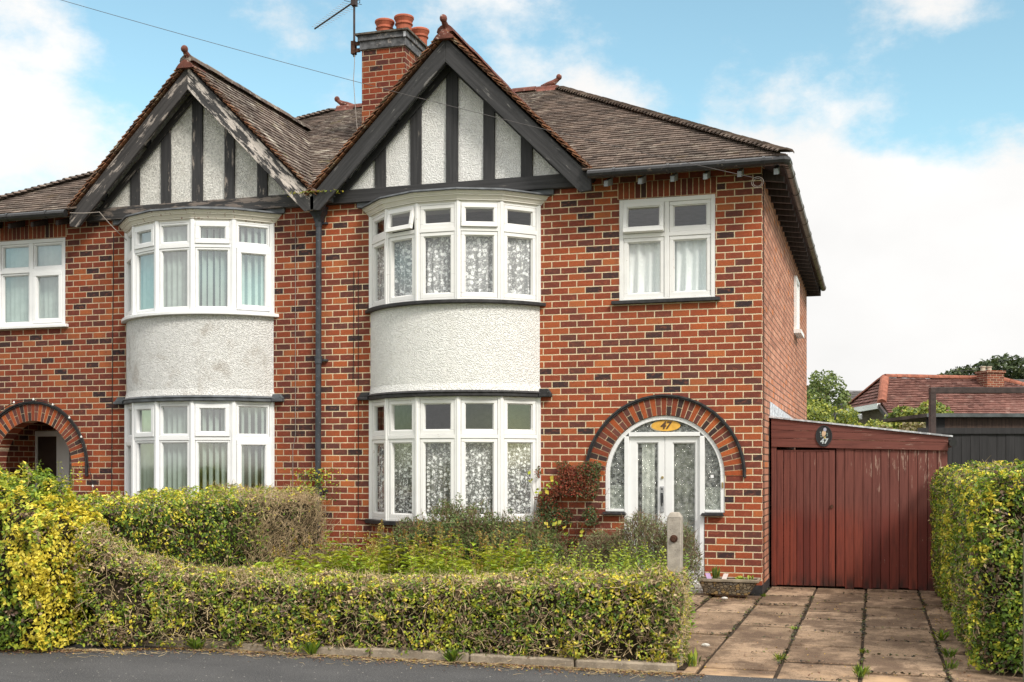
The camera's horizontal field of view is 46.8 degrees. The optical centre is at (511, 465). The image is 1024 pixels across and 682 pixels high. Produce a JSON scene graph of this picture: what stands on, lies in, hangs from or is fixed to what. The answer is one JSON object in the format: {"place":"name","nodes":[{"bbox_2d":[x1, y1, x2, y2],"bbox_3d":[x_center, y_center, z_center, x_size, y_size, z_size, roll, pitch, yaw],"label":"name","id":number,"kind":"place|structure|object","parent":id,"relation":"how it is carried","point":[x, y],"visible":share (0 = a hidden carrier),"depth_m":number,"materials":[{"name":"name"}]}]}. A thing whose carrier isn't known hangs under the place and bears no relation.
{"place":"outdoors","nodes":[
{"label":"outdoors","id":0,"kind":"place"},
{"bbox_2d":[92,627,690,670],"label":"garden soil","id":1,"kind":"structure","parent":0,"point":[684,666],"depth_m":9.65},
{"bbox_2d":[0,460,109,650],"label":"tall hedge","id":2,"kind":"object","parent":1,"relation":"on","point":[38,577],"visible":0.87,"depth_m":10.61,"materials":[{"name":"yellow plant"}]},
{"bbox_2d":[59,478,340,624],"bbox_3d":[-3.623,0.936,14.369,1.318,1.553,5.519,0,0,17],"label":"boundary hedge","id":3,"kind":"object","parent":1,"relation":"on","point":[205,528],"visible":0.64,"depth_m":14.05,"materials":[{"name":"green plant"}]},
{"bbox_2d":[275,543,295,584],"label":"bed plant","id":4,"kind":"object","parent":1,"relation":"on","point":[286,559],"visible":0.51,"depth_m":12.92,"materials":[{"name":"green plant"}]},
{"bbox_2d":[285,533,320,586],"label":"bed plant","id":5,"kind":"object","parent":1,"relation":"on","point":[298,562],"visible":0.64,"depth_m":13.13,"materials":[{"name":"green plant"}]},
{"bbox_2d":[305,540,326,573],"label":"bed plant","id":6,"kind":"object","parent":1,"relation":"on","point":[320,556],"visible":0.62,"depth_m":13.19,"materials":[{"name":"green plant"}]},
{"bbox_2d":[300,540,340,572],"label":"bed plant","id":7,"kind":"object","parent":1,"relation":"on","point":[310,560],"visible":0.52,"depth_m":12.53,"materials":[{"name":"green plant"}]},
{"bbox_2d":[319,535,341,570],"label":"bed plant","id":8,"kind":"object","parent":1,"relation":"on","point":[329,557],"visible":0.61,"depth_m":12.64,"materials":[{"name":"green plant"}]},
{"bbox_2d":[315,515,355,570],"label":"bed plant","id":9,"kind":"object","parent":1,"relation":"on","point":[325,537],"visible":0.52,"depth_m":14.04,"materials":[{"name":"green plant"}]},
{"bbox_2d":[330,536,357,571],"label":"bed plant","id":10,"kind":"object","parent":1,"relation":"on","point":[345,569],"visible":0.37,"depth_m":13.99,"materials":[{"name":"green plant"}]},
{"bbox_2d":[331,527,367,582],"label":"bed plant","id":11,"kind":"object","parent":1,"relation":"on","point":[344,559],"visible":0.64,"depth_m":13.55,"materials":[{"name":"green plant"}]},
{"bbox_2d":[341,533,362,579],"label":"bed plant","id":12,"kind":"object","parent":1,"relation":"on","point":[358,550],"visible":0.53,"depth_m":14.59,"materials":[{"name":"green plant"}]},
{"bbox_2d":[345,525,367,572],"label":"bed plant","id":13,"kind":"object","parent":1,"relation":"on","point":[358,548],"visible":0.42,"depth_m":14.97,"materials":[{"name":"green plant"}]},
{"bbox_2d":[348,534,380,585],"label":"bed plant","id":14,"kind":"object","parent":1,"relation":"on","point":[352,549],"visible":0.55,"depth_m":12.47,"materials":[{"name":"green plant"}]},
{"bbox_2d":[354,530,391,575],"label":"bed plant","id":15,"kind":"object","parent":1,"relation":"on","point":[381,556],"visible":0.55,"depth_m":13.30,"materials":[{"name":"green plant"}]},
{"bbox_2d":[361,541,385,575],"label":"bed plant","id":16,"kind":"object","parent":1,"relation":"on","point":[367,544],"visible":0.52,"depth_m":13.05,"materials":[{"name":"green plant"}]},
{"bbox_2d":[363,544,386,575],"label":"bed plant","id":17,"kind":"object","parent":1,"relation":"on","point":[376,559],"visible":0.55,"depth_m":12.04,"materials":[{"name":"green plant"}]},
{"bbox_2d":[367,523,391,575],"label":"bed plant","id":18,"kind":"object","parent":1,"relation":"on","point":[379,530],"visible":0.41,"depth_m":14.24,"materials":[{"name":"green plant"}]},
{"bbox_2d":[72,520,694,670],"bbox_3d":[-1.260,1.097,10.537,5.743,1.195,1.143,0,0,13],"label":"front hedge","id":19,"kind":"object","parent":1,"relation":"on","point":[633,615],"visible":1,"depth_m":10.27,"materials":[{"name":"green plant"}]},
{"bbox_2d":[372,519,396,574],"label":"bed plant","id":20,"kind":"object","parent":1,"relation":"on","point":[387,536],"visible":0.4,"depth_m":14.81,"materials":[{"name":"green plant"}]},
{"bbox_2d":[380,531,406,576],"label":"bed plant","id":21,"kind":"object","parent":1,"relation":"on","point":[393,555],"visible":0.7,"depth_m":13.32,"materials":[{"name":"green plant"}]},
{"bbox_2d":[391,531,414,571],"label":"bed plant","id":22,"kind":"object","parent":1,"relation":"on","point":[402,551],"visible":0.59,"depth_m":14.91,"materials":[{"name":"green plant"}]},
{"bbox_2d":[394,542,419,575],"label":"bed plant","id":23,"kind":"object","parent":1,"relation":"on","point":[397,556],"visible":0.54,"depth_m":12.08,"materials":[{"name":"green plant"}]},
{"bbox_2d":[399,531,423,575],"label":"bed plant","id":24,"kind":"object","parent":1,"relation":"on","point":[404,555],"visible":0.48,"depth_m":13.43,"materials":[{"name":"green plant"}]},
{"bbox_2d":[405,532,429,574],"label":"bed plant","id":25,"kind":"object","parent":1,"relation":"on","point":[416,553],"visible":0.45,"depth_m":13.87,"materials":[{"name":"green plant"}]},
{"bbox_2d":[403,519,434,572],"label":"bed plant","id":26,"kind":"object","parent":1,"relation":"on","point":[425,543],"visible":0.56,"depth_m":14.51,"materials":[{"name":"green plant"}]},
{"bbox_2d":[407,541,433,574],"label":"bed plant","id":27,"kind":"object","parent":1,"relation":"on","point":[418,562],"visible":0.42,"depth_m":12.86,"materials":[{"name":"green plant"}]},
{"bbox_2d":[412,528,442,588],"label":"bed plant","id":28,"kind":"object","parent":1,"relation":"on","point":[430,550],"visible":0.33,"depth_m":13.82,"materials":[{"name":"green plant"}]},
{"bbox_2d":[417,542,444,588],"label":"bed plant","id":29,"kind":"object","parent":1,"relation":"on","point":[434,569],"visible":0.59,"depth_m":12.49,"materials":[{"name":"green plant"}]},
{"bbox_2d":[421,531,456,574],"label":"bed plant","id":30,"kind":"object","parent":1,"relation":"on","point":[443,561],"visible":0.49,"depth_m":13.18,"materials":[{"name":"green plant"}]},
{"bbox_2d":[429,522,450,572],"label":"bed plant","id":31,"kind":"object","parent":1,"relation":"on","point":[436,540],"visible":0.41,"depth_m":14.55,"materials":[{"name":"green plant"}]},
{"bbox_2d":[431,536,454,575],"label":"bed plant","id":32,"kind":"object","parent":1,"relation":"on","point":[441,562],"visible":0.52,"depth_m":12.78,"materials":[{"name":"green plant"}]},
{"bbox_2d":[441,528,490,574],"bbox_3d":[-0.542,1.139,12.721,0.522,0.996,0.452,0,0,-44],"label":"bed plant","id":33,"kind":"object","parent":1,"relation":"on","point":[451,550],"visible":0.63,"depth_m":12.71,"materials":[{"name":"green plant"}]},
{"bbox_2d":[452,518,479,569],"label":"bed plant","id":34,"kind":"object","parent":1,"relation":"on","point":[468,549],"visible":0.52,"depth_m":14.66,"materials":[{"name":"green plant"}]},
{"bbox_2d":[448,534,488,574],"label":"bed plant","id":35,"kind":"object","parent":1,"relation":"on","point":[459,554],"visible":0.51,"depth_m":13.15,"materials":[{"name":"green plant"}]},
{"bbox_2d":[377,492,572,580],"bbox_3d":[-0.495,0.999,15.071,2.678,1.325,1.234,0,0,17],"label":"evergreen shrub","id":36,"kind":"object","parent":1,"relation":"on","point":[466,535],"visible":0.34,"depth_m":14.96,"materials":[{"name":"green plant"}]},
{"bbox_2d":[471,531,496,574],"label":"bed plant","id":37,"kind":"object","parent":1,"relation":"on","point":[484,557],"visible":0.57,"depth_m":12.71,"materials":[{"name":"green plant"}]},
{"bbox_2d":[482,534,509,574],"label":"bed plant","id":38,"kind":"object","parent":1,"relation":"on","point":[495,565],"visible":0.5,"depth_m":12.15,"materials":[{"name":"green plant"}]},
{"bbox_2d":[482,530,514,585],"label":"bed plant","id":39,"kind":"object","parent":1,"relation":"on","point":[500,549],"visible":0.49,"depth_m":13.08,"materials":[{"name":"green plant"}]},
{"bbox_2d":[484,522,523,570],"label":"bed plant","id":40,"kind":"object","parent":1,"relation":"on","point":[508,550],"visible":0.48,"depth_m":13.51,"materials":[{"name":"green plant"}]},
{"bbox_2d":[496,516,527,568],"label":"bed plant","id":41,"kind":"object","parent":1,"relation":"on","point":[514,541],"visible":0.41,"depth_m":13.98,"materials":[{"name":"green plant"}]},
{"bbox_2d":[510,520,530,573],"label":"bed plant","id":42,"kind":"object","parent":1,"relation":"on","point":[516,547],"visible":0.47,"depth_m":13.69,"materials":[{"name":"green plant"}]},
{"bbox_2d":[510,533,535,576],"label":"bed plant","id":43,"kind":"object","parent":1,"relation":"on","point":[522,562],"visible":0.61,"depth_m":13.10,"materials":[{"name":"green plant"}]},
{"bbox_2d":[531,531,554,583],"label":"bed plant","id":44,"kind":"object","parent":1,"relation":"on","point":[543,555],"visible":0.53,"depth_m":13.66,"materials":[{"name":"green plant"}]},
{"bbox_2d":[527,471,583,538],"bbox_3d":[0.553,0.857,15.555,0.843,1.598,0.240,0,0,32],"label":"rose","id":45,"kind":"object","parent":1,"relation":"on","point":[554,519],"visible":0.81,"depth_m":15.63,"materials":[{"name":"yellow plant"}]},
{"bbox_2d":[528,460,624,570],"bbox_3d":[0.834,0.775,15.684,1.522,1.701,0.410,0,0,17],"label":"cotoneaster","id":46,"kind":"object","parent":1,"relation":"on","point":[575,489],"visible":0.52,"depth_m":15.76,"materials":[{"name":"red plant"}]},
{"bbox_2d":[497,539,695,633],"bbox_3d":[0.714,1.150,11.130,2.088,0.914,1.607,0,0,17],"label":"snowberry","id":47,"kind":"object","parent":1,"relation":"on","point":[625,561],"visible":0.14,"depth_m":11.15,"materials":[{"name":"green plant"}]},
{"bbox_2d":[562,508,703,598],"bbox_3d":[1.425,1.072,14.180,1.803,1.182,1.033,0,0,17],"label":"wispy shrub","id":48,"kind":"object","parent":1,"relation":"on","point":[616,540],"visible":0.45,"depth_m":13.99,"materials":[{"name":"green plant"}]},
{"bbox_2d":[667,512,682,665],"bbox_3d":[1.341,1.119,9.750,0.116,1.475,0.145,0,0,17],"label":"gatepost","id":49,"kind":"object","parent":1,"relation":"on","point":[674,540],"visible":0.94,"depth_m":9.71,"materials":[{"name":"concrete"}]},
{"bbox_2d":[0,642,835,681],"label":"pavement","id":50,"kind":"structure","parent":0,"point":[200,666],"depth_m":9.58,"materials":[{"name":"asphalt"}]},
{"bbox_2d":[184,636,205,648],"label":"weed","id":51,"kind":"object","parent":50,"relation":"on","point":[194,643],"visible":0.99,"depth_m":10.62,"materials":[{"name":"green plant"}]},
{"bbox_2d":[301,640,323,654],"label":"weed","id":52,"kind":"object","parent":50,"relation":"on","point":[310,647],"visible":0.98,"depth_m":10.32,"materials":[{"name":"green plant"}]},
{"bbox_2d":[3,646,705,679],"bbox_3d":[-1.951,1.660,10.145,7.146,0.133,0.812,0,0,13],"label":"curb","id":53,"kind":"object","parent":50,"relation":"on","point":[612,670],"visible":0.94,"depth_m":10.04,"materials":[{"name":"concrete"}]},
{"bbox_2d":[442,647,461,662],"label":"weed","id":54,"kind":"object","parent":50,"relation":"on","point":[449,655],"visible":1,"depth_m":9.94,"materials":[{"name":"green plant"}]},
{"bbox_2d":[0,589,972,681],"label":"leaf litter","id":55,"kind":"object","parent":50,"relation":"on","point":[362,657],"visible":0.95,"depth_m":10.28,"materials":[{"name":"brown plant"}]},
{"bbox_2d":[0,0,1023,401],"label":"sky","id":56,"kind":"structure","parent":0,"point":[902,121],"materials":[{"name":"blue"}]},
{"bbox_2d":[676,560,1023,681],"bbox_3d":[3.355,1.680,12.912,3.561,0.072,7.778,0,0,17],"label":"driveway","id":57,"kind":"structure","parent":0,"point":[838,650],"depth_m":11.38,"materials":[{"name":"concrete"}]},
{"bbox_2d":[685,648,701,666],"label":"weed","id":58,"kind":"object","parent":57,"relation":"on","point":[692,658],"visible":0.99,"depth_m":9.71,"materials":[{"name":"green plant"}]},
{"bbox_2d":[698,576,760,595],"bbox_3d":[2.752,1.524,15.007,0.765,0.205,0.335,0,0,17],"label":"planter","id":59,"kind":"object","parent":57,"relation":"on","point":[730,586],"visible":0.83,"depth_m":14.88,"materials":[{"name":"stone"}]},
{"bbox_2d":[709,566,720,578],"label":"weed","id":60,"kind":"object","parent":59,"relation":"on","point":[715,573],"visible":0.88,"depth_m":15.01,"materials":[{"name":"green plant"}]},
{"bbox_2d":[689,587,964,681],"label":"joint moss","id":61,"kind":"object","parent":57,"relation":"on","point":[861,660],"visible":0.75,"depth_m":11.94,"materials":[{"name":"green plant"}]},
{"bbox_2d":[851,662,870,677],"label":"weed","id":62,"kind":"object","parent":57,"relation":"on","point":[860,671],"visible":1,"depth_m":9.24,"materials":[{"name":"green plant"}]},
{"bbox_2d":[769,402,956,590],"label":"garage","id":63,"kind":"structure","parent":57,"relation":"on","point":[850,499],"depth_m":15.90,"materials":[{"name":"red painted wood"},{"name":"roofing felt"}]},
{"bbox_2d":[777,450,834,585],"bbox_3d":[3.994,0.704,16.089,0.768,1.845,0.060,0,0,17],"label":"wicket door","id":64,"kind":"structure","parent":63,"relation":"in","point":[799,465],"depth_m":16.08,"materials":[{"name":"wood"}]},
{"bbox_2d":[816,425,831,445],"bbox_3d":[4.212,-0.406,15.979,0.214,0.286,0.036,0,0,17],"label":"house plaque","id":65,"kind":"object","parent":63,"relation":"attached to","point":[823,435],"visible":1,"depth_m":15.97,"materials":[{"name":"black paint"}]},
{"bbox_2d":[836,448,946,590],"bbox_3d":[5.049,0.706,15.774,1.402,1.899,0.045,0,0,17],"label":"plank door","id":66,"kind":"structure","parent":63,"relation":"in","point":[862,475],"depth_m":15.78,"materials":[{"name":"wood"}]},
{"bbox_2d":[932,629,949,640],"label":"weed","id":67,"kind":"object","parent":57,"relation":"on","point":[941,635],"visible":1,"depth_m":11.13,"materials":[{"name":"green plant"}]},
{"bbox_2d":[940,646,957,657],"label":"weed","id":68,"kind":"object","parent":57,"relation":"on","point":[947,654],"visible":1,"depth_m":10.18,"materials":[{"name":"green plant"}]},
{"bbox_2d":[942,659,958,669],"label":"weed","id":69,"kind":"object","parent":57,"relation":"on","point":[950,666],"visible":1,"depth_m":9.62,"materials":[{"name":"green plant"}]},
{"bbox_2d":[917,428,1023,563],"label":"fence","id":70,"kind":"object","parent":57,"relation":"on","point":[978,445],"visible":0.3,"depth_m":20.00,"materials":[{"name":"wood"}]},
{"bbox_2d":[926,457,1023,676],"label":"tall hedge","id":71,"kind":"object","parent":57,"relation":"on","point":[977,530],"visible":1,"depth_m":9.44,"materials":[{"name":"green plant"}]},
{"bbox_2d":[929,387,1023,433],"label":"metal frame","id":72,"kind":"object","parent":57,"relation":"on","point":[933,391],"visible":0.59,"depth_m":18.45,"materials":[{"name":"brown paint"}]},
{"bbox_2d":[1023,533,1023,680],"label":"wooden post","id":73,"kind":"object","parent":57,"relation":"on","point":[1023,606],"visible":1,"depth_m":9.09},
{"label":"ground","id":74,"kind":"structure","parent":0,"visible":0},
{"bbox_2d":[0,45,361,508],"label":"semi detached house","id":75,"kind":"structure","parent":74,"relation":"on","point":[198,147],"depth_m":17.52,"materials":[{"name":"brick"}]},
{"bbox_2d":[0,237,64,325],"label":"window","id":76,"kind":"structure","parent":75,"relation":"in","point":[35,272],"depth_m":18.45,"materials":[{"name":"white plastic"}]},
{"bbox_2d":[6,245,61,322],"bbox_3d":[-7.460,-2.862,18.604,1.160,1.276,0.038,0,0,17],"label":"vertical blind","id":77,"kind":"object","parent":75,"relation":"attached to","point":[17,299],"visible":0.67,"depth_m":18.66,"materials":[{"name":"fabric"}]},
{"bbox_2d":[0,398,98,496],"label":"string lights","id":78,"kind":"object","parent":75,"relation":"attached to","point":[33,399],"visible":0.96,"depth_m":18.15},
{"bbox_2d":[130,407,263,508],"bbox_3d":[-4.740,-0.102,17.308,2.283,1.616,0.552,0,0,17],"label":"vertical blind","id":79,"kind":"object","parent":75,"relation":"attached to","point":[175,458],"visible":0.51,"depth_m":17.11,"materials":[{"name":"fabric"}]},
{"bbox_2d":[124,401,274,508],"bbox_3d":[-4.746,-0.089,17.287,2.520,1.680,0.708,0,0,17],"label":"bay window","id":80,"kind":"structure","parent":75,"relation":"in","point":[231,436],"depth_m":17.04,"materials":[{"name":"white plastic"}]},
{"bbox_2d":[124,219,274,316],"bbox_3d":[-4.746,-2.865,17.287,2.520,1.318,0.708,0,0,17],"label":"bay window","id":81,"kind":"structure","parent":75,"relation":"in","point":[134,248],"depth_m":17.03,"materials":[{"name":"white plastic"}]},
{"bbox_2d":[140,226,263,309],"bbox_3d":[-4.739,-2.872,17.309,2.283,1.256,0.550,0,0,17],"label":"vertical blind","id":82,"kind":"object","parent":75,"relation":"attached to","point":[175,279],"visible":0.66,"depth_m":17.10,"materials":[{"name":"fabric"}]},
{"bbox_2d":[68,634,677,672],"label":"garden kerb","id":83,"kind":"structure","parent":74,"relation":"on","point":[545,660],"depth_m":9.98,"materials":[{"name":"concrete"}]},
{"bbox_2d":[303,13,825,595],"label":"semi detached house","id":84,"kind":"structure","parent":74,"relation":"on","point":[579,353],"depth_m":15.93,"materials":[{"name":"brick"}]},
{"bbox_2d":[283,465,347,513],"bbox_3d":[-2.819,0.437,16.757,0.992,0.986,0.329,0,0,17],"label":"creeper","id":85,"kind":"object","parent":84,"relation":"attached to","point":[319,478],"visible":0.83,"depth_m":16.82,"materials":[{"name":"green plant"}]},
{"bbox_2d":[312,0,361,56],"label":"tv aerial","id":86,"kind":"object","parent":84,"relation":"attached to","point":[355,50],"visible":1,"depth_m":19.50,"materials":[{"name":"grey metal"}]},
{"bbox_2d":[62,0,754,177],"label":"telephone wire","id":87,"kind":"object","parent":84,"relation":"attached to","point":[398,92],"visible":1,"depth_m":13.77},
{"bbox_2d":[377,236,529,300],"bbox_3d":[-0.911,-2.694,16.128,2.282,0.900,0.548,0,0,17],"label":"lace curtain","id":88,"kind":"object","parent":84,"relation":"hanging from","point":[490,243],"visible":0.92,"depth_m":15.93,"materials":[{"name":"fabric"}]},
{"bbox_2d":[378,438,530,513],"bbox_3d":[-0.896,0.166,16.125,2.280,1.080,0.553,0,0,17],"label":"lace curtain","id":89,"kind":"object","parent":84,"relation":"hanging from","point":[446,475],"visible":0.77,"depth_m":15.95,"materials":[{"name":"fabric"}]},
{"bbox_2d":[369,396,540,521],"bbox_3d":[-0.901,-0.089,16.114,2.520,1.680,0.700,0,0,17],"label":"bay window","id":90,"kind":"structure","parent":84,"relation":"in","point":[457,435],"depth_m":15.87,"materials":[{"name":"white paint"}]},
{"bbox_2d":[369,200,540,307],"bbox_3d":[-0.906,-2.865,16.097,2.520,1.318,0.735,0,0,17],"label":"bay window","id":91,"kind":"structure","parent":84,"relation":"in","point":[458,228],"depth_m":15.86,"materials":[{"name":"white paint"}]},
{"bbox_2d":[608,485,623,511],"bbox_3d":[1.396,0.456,15.830,0.240,0.400,0.035,0,0,17],"label":"cafe curtain","id":92,"kind":"object","parent":84,"relation":"hanging from","point":[617,496],"visible":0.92,"depth_m":15.82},
{"bbox_2d":[629,242,659,292],"bbox_3d":[1.780,-2.624,15.732,0.550,0.820,0.100,0,0,17],"label":"net curtain","id":93,"kind":"object","parent":84,"relation":"hanging from","point":[644,267],"visible":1,"depth_m":15.74,"materials":[{"name":"fabric"}]},
{"bbox_2d":[629,437,664,567],"bbox_3d":[1.782,0.570,15.645,0.471,1.912,0.094,0,0,17],"label":"front door","id":94,"kind":"structure","parent":84,"relation":"in","point":[633,441],"depth_m":15.69,"materials":[{"name":"white paint"}]},
{"bbox_2d":[642,443,654,552],"bbox_3d":[1.814,0.611,15.708,0.171,1.890,0.059,0,0,10],"label":"door curtain","id":95,"kind":"object","parent":84,"relation":"hanging from","point":[648,478],"depth_m":15.70,"materials":[{"name":"fabric"}]},
{"bbox_2d":[650,420,679,430],"bbox_3d":[2.015,-0.529,15.576,0.402,0.143,0.020,0,0,17],"label":"number sign","id":96,"kind":"object","parent":84,"relation":"attached to","point":[665,425],"visible":1,"depth_m":15.57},
{"bbox_2d":[619,194,714,300],"bbox_3d":[2.034,-2.857,15.548,1.269,1.343,0.173,0,0,17],"label":"window","id":97,"kind":"structure","parent":84,"relation":"in","point":[668,233],"depth_m":15.54,"materials":[{"name":"white paint"}]},
{"bbox_2d":[665,436,699,582],"bbox_3d":[2.240,0.570,15.534,0.460,1.912,0.038,0,0,17],"label":"front door","id":98,"kind":"structure","parent":84,"relation":"in","point":[669,441],"depth_m":15.54,"materials":[{"name":"white paint"}]},
{"bbox_2d":[674,444,694,558],"bbox_3d":[2.269,0.611,15.570,0.320,1.890,0.042,0,0,17],"label":"door curtain","id":99,"kind":"object","parent":84,"relation":"hanging from","point":[684,480],"depth_m":15.56,"materials":[{"name":"fabric"}]},
{"bbox_2d":[675,240,705,290],"bbox_3d":[2.349,-2.629,15.558,0.560,0.810,0.106,0,0,17],"label":"net curtain","id":100,"kind":"object","parent":84,"relation":"hanging from","point":[690,265],"visible":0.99,"depth_m":15.56,"materials":[{"name":"fabric"}]},
{"bbox_2d":[706,487,720,509],"bbox_3d":[2.643,0.466,15.446,0.230,0.380,0.034,0,0,17],"label":"cafe curtain","id":101,"kind":"object","parent":84,"relation":"hanging from","point":[713,498],"visible":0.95,"depth_m":15.46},
{"bbox_2d":[794,276,803,338],"bbox_3d":[5.234,-2.889,21.576,0.128,1.030,1.000,0,0,17],"label":"side window","id":102,"kind":"structure","parent":84,"relation":"in","point":[798,332],"depth_m":21.21,"materials":[{"name":"white paint"}]},
{"bbox_2d":[807,369,850,417],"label":"leafy tree","id":103,"kind":"object","parent":74,"relation":"on","point":[843,395],"visible":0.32,"depth_m":42.01,"materials":[{"name":"green plant"}]},
{"bbox_2d":[807,399,863,439],"bbox_3d":[9.399,-0.149,35.829,2.663,3.826,2.643,0,0,17],"label":"leafy tree","id":104,"kind":"object","parent":74,"relation":"on","point":[824,412],"visible":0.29,"depth_m":35.59,"materials":[{"name":"green plant"}]},
{"bbox_2d":[866,422,925,441],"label":"dead bush","id":105,"kind":"object","parent":74,"relation":"on","point":[910,424],"visible":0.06,"depth_m":24.94,"materials":[{"name":"green plant"}]},
{"bbox_2d":[863,400,953,440],"bbox_3d":[9.024,0.072,26.903,2.836,3.197,2.105,0,0,17],"label":"bush","id":106,"kind":"object","parent":74,"relation":"on","point":[922,409],"visible":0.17,"depth_m":26.85,"materials":[{"name":"green plant"}]},
{"bbox_2d":[834,366,1023,424],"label":"bungalow","id":107,"kind":"object","parent":74,"relation":"on","point":[880,397],"visible":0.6,"depth_m":45.29,"materials":[{"name":"tile"}]},
{"bbox_2d":[883,413,1023,427],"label":"shed","id":108,"kind":"structure","parent":74,"relation":"on","point":[979,420],"depth_m":21.60,"materials":[{"name":"wood"}]},
{"bbox_2d":[937,353,1023,381],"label":"spreading tree","id":109,"kind":"object","parent":74,"relation":"on","point":[1009,367],"visible":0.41,"depth_m":76.83,"materials":[{"name":"green plant"}]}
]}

